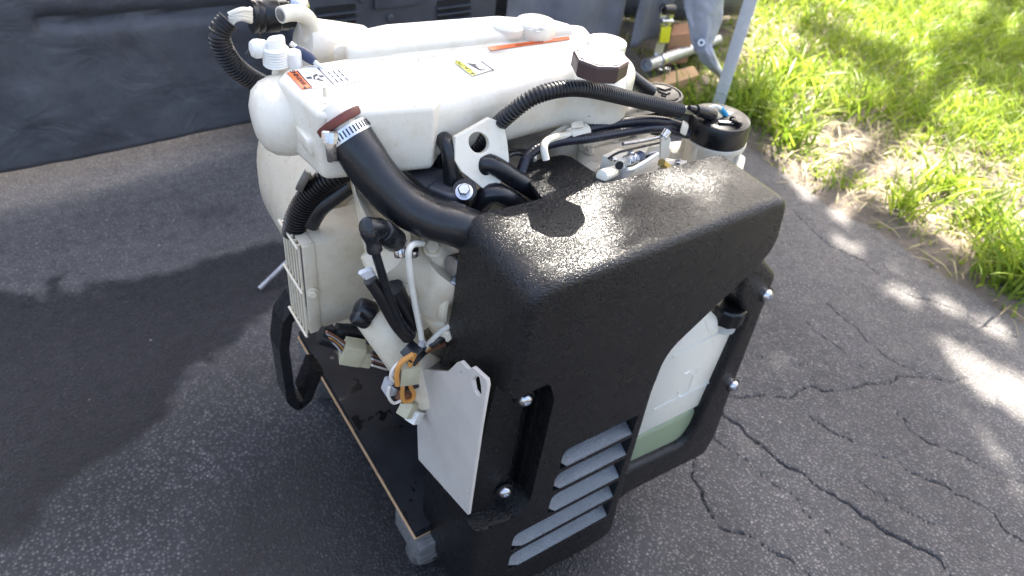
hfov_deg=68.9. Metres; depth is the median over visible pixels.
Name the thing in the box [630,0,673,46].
fabric curtain
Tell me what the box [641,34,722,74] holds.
steel tube
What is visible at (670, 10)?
ratchet strap
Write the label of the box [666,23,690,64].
timber block
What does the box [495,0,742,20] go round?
tent back wall
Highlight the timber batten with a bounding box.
[647,66,698,93]
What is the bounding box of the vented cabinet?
[273,0,495,48]
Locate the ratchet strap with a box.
[654,4,676,71]
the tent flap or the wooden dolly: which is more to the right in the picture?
the tent flap
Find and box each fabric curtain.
[506,0,625,35]
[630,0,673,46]
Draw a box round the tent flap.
[683,0,723,76]
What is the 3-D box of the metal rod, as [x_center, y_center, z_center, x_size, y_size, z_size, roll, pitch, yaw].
[-0.516,-0.080,1.775,0.012,0.098,0.218,32,46,25]
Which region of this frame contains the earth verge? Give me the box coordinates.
[618,0,1023,324]
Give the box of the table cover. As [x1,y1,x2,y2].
[0,0,272,172]
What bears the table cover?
hanging from the covered table
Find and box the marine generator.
[208,0,785,575]
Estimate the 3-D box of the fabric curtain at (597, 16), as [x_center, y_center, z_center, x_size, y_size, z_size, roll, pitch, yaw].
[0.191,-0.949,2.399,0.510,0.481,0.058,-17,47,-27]
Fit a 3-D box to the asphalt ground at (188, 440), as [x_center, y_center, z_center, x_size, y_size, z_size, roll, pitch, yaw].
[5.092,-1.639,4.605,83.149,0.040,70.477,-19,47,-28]
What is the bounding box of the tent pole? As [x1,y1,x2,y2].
[712,0,756,104]
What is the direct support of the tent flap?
attached to the tent pole
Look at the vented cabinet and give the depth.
2.06 m
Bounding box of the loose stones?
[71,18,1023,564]
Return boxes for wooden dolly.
[297,324,438,564]
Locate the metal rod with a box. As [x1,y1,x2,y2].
[258,260,285,289]
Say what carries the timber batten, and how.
on the asphalt ground at (188, 440)
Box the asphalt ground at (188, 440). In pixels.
[0,46,1023,575]
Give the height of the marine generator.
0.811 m
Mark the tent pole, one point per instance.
(738, 39)

